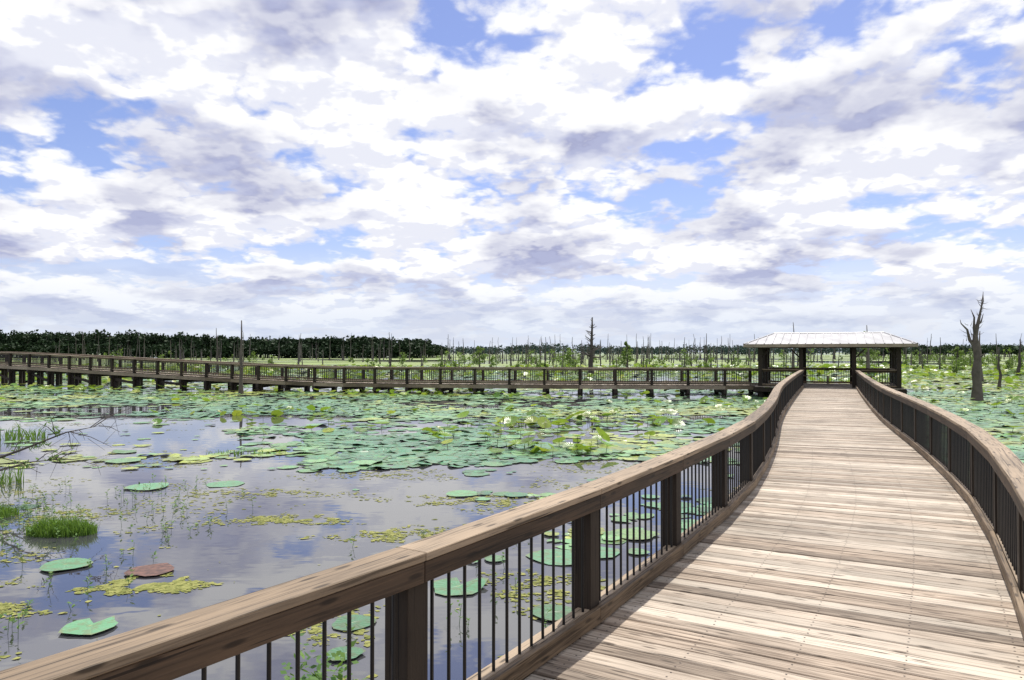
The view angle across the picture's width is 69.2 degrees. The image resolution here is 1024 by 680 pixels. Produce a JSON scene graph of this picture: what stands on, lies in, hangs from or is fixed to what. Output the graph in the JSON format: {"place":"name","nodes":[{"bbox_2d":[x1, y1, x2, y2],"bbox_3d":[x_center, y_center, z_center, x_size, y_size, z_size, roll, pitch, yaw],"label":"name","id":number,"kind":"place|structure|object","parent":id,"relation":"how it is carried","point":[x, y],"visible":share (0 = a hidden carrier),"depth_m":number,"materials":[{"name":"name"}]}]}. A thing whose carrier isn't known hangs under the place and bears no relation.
{"place":"outdoors","nodes":[
{"label":"outdoors","id":0,"kind":"place"},
{"bbox_2d":[0,352,1023,679],"bbox_3d":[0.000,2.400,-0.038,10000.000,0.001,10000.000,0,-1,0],"label":"water","id":1,"kind":"structure","parent":0,"point":[238,558],"depth_m":11.24,"materials":[{"name":"grey liquid"}]},
{"bbox_2d":[0,501,19,518],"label":"grass tuft","id":2,"kind":"object","parent":1,"relation":"on","point":[5,512],"visible":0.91,"depth_m":10.87,"materials":[{"name":"green plant"}]},
{"bbox_2d":[0,461,24,484],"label":"grass tuft","id":3,"kind":"object","parent":1,"relation":"on","point":[13,478],"visible":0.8,"depth_m":13.66,"materials":[{"name":"green plant"}]},
{"bbox_2d":[0,418,46,440],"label":"grass tuft","id":4,"kind":"object","parent":1,"relation":"on","point":[8,436],"visible":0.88,"depth_m":20.40,"materials":[{"name":"green plant"}]},
{"bbox_2d":[22,512,97,537],"bbox_3d":[-5.949,2.428,9.829,1.092,0.301,0.587,0,-1,0],"label":"grass tuft","id":5,"kind":"object","parent":1,"relation":"on","point":[65,527],"visible":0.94,"depth_m":9.71,"materials":[{"name":"green plant"}]},
{"bbox_2d":[0,401,138,475],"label":"leaning branch","id":6,"kind":"object","parent":1,"relation":"in","point":[36,446],"visible":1,"depth_m":11.98,"materials":[{"name":"grey plant"}]},
{"bbox_2d":[124,563,173,575],"bbox_3d":[-3.947,2.511,8.132,0.494,0.006,0.492,0,-1,0],"label":"brown lily pad","id":7,"kind":"object","parent":1,"relation":"on","point":[153,569],"visible":1,"depth_m":8.12,"materials":[{"name":"brown plant"}]},
{"bbox_2d":[216,328,219,371],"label":"dead tree","id":8,"kind":"object","parent":1,"relation":"in","point":[217,348],"visible":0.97,"depth_m":89.78,"materials":[{"name":"grey wood"}]},
{"bbox_2d":[0,329,447,357],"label":"distant forest","id":9,"kind":"object","parent":1,"relation":"on","point":[155,344],"visible":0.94,"depth_m":291.24,"materials":[{"name":"green plant"}]},
{"bbox_2d":[238,320,243,393],"bbox_3d":[-15.450,1.135,42.454,0.444,4.509,0.346,-1,-1,43],"label":"dead tree","id":10,"kind":"object","parent":1,"relation":"in","point":[240,390],"visible":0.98,"depth_m":42.33,"materials":[{"name":"grey wood"}]},
{"bbox_2d":[206,448,281,454],"bbox_3d":[-6.224,2.611,17.465,1.915,0.180,0.614,0,-1,0],"label":"mat","id":11,"kind":"object","parent":1,"relation":"on","point":[236,452],"visible":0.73,"depth_m":17.38,"materials":[{"name":"green plant"}]},
{"bbox_2d":[0,473,551,632],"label":"water primrose","id":12,"kind":"object","parent":1,"relation":"on","point":[89,562],"visible":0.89,"depth_m":9.89,"materials":[{"name":"green plant"}]},
{"bbox_2d":[280,629,366,679],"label":"marsh plant","id":13,"kind":"object","parent":1,"relation":"on","point":[318,676],"visible":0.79,"depth_m":4.89,"materials":[{"name":"green plant"}]},
{"bbox_2d":[0,408,741,679],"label":"algae mat","id":14,"kind":"object","parent":1,"relation":"on","point":[180,584],"visible":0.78,"depth_m":9.53,"materials":[{"name":"plant"}]},
{"bbox_2d":[0,364,758,395],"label":"boardwalk","id":15,"kind":"structure","parent":1,"relation":"in","point":[162,379],"depth_m":44.88,"materials":[{"name":"brown wood"}]},
{"bbox_2d":[0,351,750,392],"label":"wooden railing","id":16,"kind":"object","parent":15,"relation":"on","point":[451,375],"visible":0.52,"depth_m":46.36,"materials":[{"name":"brown wood"}]},
{"bbox_2d":[0,352,757,395],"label":"wooden railing","id":17,"kind":"object","parent":15,"relation":"on","point":[286,372],"visible":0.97,"depth_m":43.60,"materials":[{"name":"brown wood"}]},
{"bbox_2d":[467,346,489,366],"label":"cypress tree","id":18,"kind":"object","parent":1,"relation":"on","point":[478,352],"visible":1,"depth_m":109.64,"materials":[{"name":"green plant"}]},
{"bbox_2d":[0,365,1023,660],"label":"lily pads","id":19,"kind":"object","parent":1,"relation":"on","point":[318,449],"visible":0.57,"depth_m":23.36,"materials":[{"name":"green plant"}]},
{"bbox_2d":[0,362,1023,455],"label":"lotus","id":20,"kind":"object","parent":1,"relation":"on","point":[542,421],"depth_m":39.12,"materials":[{"name":"green plant"}]},
{"bbox_2d":[55,332,1022,369],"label":"dead cypress stand","id":21,"kind":"object","parent":1,"relation":"in","point":[582,356],"visible":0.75,"depth_m":158.73,"materials":[{"name":"wood"}]},
{"bbox_2d":[103,348,1023,374],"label":"cypress sapling stand","id":22,"kind":"object","parent":1,"relation":"in","point":[1009,362],"visible":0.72,"depth_m":103.22,"materials":[{"name":"green plant"}]},
{"bbox_2d":[563,347,579,364],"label":"cypress tree","id":23,"kind":"object","parent":1,"relation":"on","point":[567,353],"visible":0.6,"depth_m":119.69,"materials":[{"name":"green plant"}]},
{"bbox_2d":[577,317,606,375],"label":"dead tree","id":24,"kind":"object","parent":1,"relation":"in","point":[590,355],"visible":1,"depth_m":74.92,"materials":[{"name":"grey wood"}]},
{"bbox_2d":[617,341,636,366],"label":"cypress tree","id":25,"kind":"object","parent":1,"relation":"in","point":[627,350],"visible":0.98,"depth_m":94.94,"materials":[{"name":"green plant"}]},
{"bbox_2d":[366,343,1023,354],"bbox_3d":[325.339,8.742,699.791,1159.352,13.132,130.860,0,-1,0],"label":"distant treeline","id":26,"kind":"object","parent":1,"relation":"on","point":[532,347],"visible":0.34,"depth_m":664.91,"materials":[{"name":"green plant"}]},
{"bbox_2d":[704,333,707,362],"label":"dead tree","id":27,"kind":"object","parent":1,"relation":"in","point":[706,349],"visible":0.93,"depth_m":100.01,"materials":[{"name":"grey wood"}]},
{"bbox_2d":[522,387,1023,679],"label":"boardwalk","id":28,"kind":"structure","parent":1,"relation":"in","point":[847,539],"depth_m":5.69,"materials":[{"name":"brown wood"}]},
{"bbox_2d":[0,369,803,679],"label":"wooden railing","id":29,"kind":"object","parent":28,"relation":"on","point":[740,453],"visible":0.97,"depth_m":3.74,"materials":[{"name":"brown wood"}]},
{"bbox_2d":[855,370,1023,638],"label":"wooden railing","id":30,"kind":"object","parent":28,"relation":"on","point":[987,482],"visible":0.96,"depth_m":8.45,"materials":[{"name":"brown wood"}]},
{"bbox_2d":[791,323,795,366],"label":"dead tree","id":31,"kind":"object","parent":1,"relation":"in","point":[792,363],"visible":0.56,"depth_m":89.88,"materials":[{"name":"grey wood"}]},
{"bbox_2d":[743,332,918,396],"bbox_3d":[17.062,1.765,40.132,8.092,4.360,6.425,0,-1,23],"label":"gazebo","id":32,"kind":"object","parent":1,"relation":"in","point":[853,341],"visible":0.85,"depth_m":38.54,"materials":[{"name":"white wood"}]},
{"bbox_2d":[762,369,798,385],"bbox_3d":[14.004,2.071,38.724,2.140,1.101,0.188,0,-1,23],"label":"wooden railing","id":33,"kind":"object","parent":32,"relation":"on","point":[780,371],"visible":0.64,"depth_m":38.83,"materials":[{"name":"brown wood"}]},
{"bbox_2d":[783,375,874,383],"bbox_3d":[17.853,2.246,41.953,4.800,0.455,0.465,0,-1,23],"label":"slatted bench","id":34,"kind":"object","parent":32,"relation":"on","point":[827,377],"visible":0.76,"depth_m":41.74,"materials":[{"name":"brown wood"}]},
{"bbox_2d":[770,367,889,383],"bbox_3d":[18.055,2.131,42.422,6.540,1.101,0.188,0,-1,23],"label":"wooden railing","id":35,"kind":"object","parent":32,"relation":"on","point":[819,369],"visible":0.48,"depth_m":42.32,"materials":[{"name":"brown wood"}]},
{"bbox_2d":[860,370,900,389],"bbox_3d":[18.134,2.043,36.938,2.140,1.101,0.188,0,-1,23],"label":"wooden railing","id":36,"kind":"object","parent":32,"relation":"on","point":[879,371],"visible":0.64,"depth_m":36.77,"materials":[{"name":"brown wood"}]},
{"bbox_2d":[889,368,896,389],"bbox_3d":[20.013,2.073,38.823,0.188,1.101,5.040,0,-1,23],"label":"wooden railing","id":37,"kind":"object","parent":32,"relation":"on","point":[894,378],"visible":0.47,"depth_m":38.55,"materials":[{"name":"brown wood"}]},
{"bbox_2d":[863,325,869,373],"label":"dead tree","id":38,"kind":"object","parent":1,"relation":"in","point":[868,362],"visible":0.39,"depth_m":79.99,"materials":[{"name":"grey wood"}]},
{"bbox_2d":[856,331,881,367],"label":"cypress tree","id":39,"kind":"object","parent":1,"relation":"on","point":[863,360],"visible":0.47,"depth_m":84.81,"materials":[{"name":"green plant"}]},
{"bbox_2d":[856,343,1023,356],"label":"distant forest","id":40,"kind":"object","parent":1,"relation":"on","point":[985,349],"visible":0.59,"depth_m":345.27,"materials":[{"name":"green plant"}]},
{"bbox_2d":[946,347,970,365],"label":"cypress tree","id":41,"kind":"object","parent":1,"relation":"on","point":[956,349],"visible":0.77,"depth_m":99.98,"materials":[{"name":"green plant"}]},
{"bbox_2d":[960,292,987,400],"bbox_3d":[22.849,0.488,36.600,1.512,5.800,0.708,0,-1,0],"label":"dead tree","id":42,"kind":"object","parent":1,"relation":"in","point":[977,392],"visible":0.99,"depth_m":36.49,"materials":[{"name":"grey wood"}]},
{"bbox_2d":[979,331,983,381],"bbox_3d":[37.775,1.466,60.018,0.711,4.410,0.652,0,-1,-25],"label":"dead tree","id":43,"kind":"object","parent":1,"relation":"in","point":[982,377],"visible":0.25,"depth_m":59.93,"materials":[{"name":"grey wood"}]},
{"bbox_2d":[997,347,1001,388],"bbox_3d":[31.431,1.973,47.889,0.340,3.010,0.565,-1,-1,40],"label":"dead tree","id":44,"kind":"object","parent":1,"relation":"in","point":[1000,376],"visible":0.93,"depth_m":47.91,"materials":[{"name":"grey wood"}]},
{"bbox_2d":[1016,339,1021,375],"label":"dead tree","id":45,"kind":"object","parent":1,"relation":"in","point":[1019,364],"visible":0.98,"depth_m":74.85,"materials":[{"name":"grey wood"}]},
{"bbox_2d":[0,0,1023,351],"label":"sky","id":46,"kind":"structure","parent":0,"point":[467,171],"materials":[{"name":"white"}]}
]}

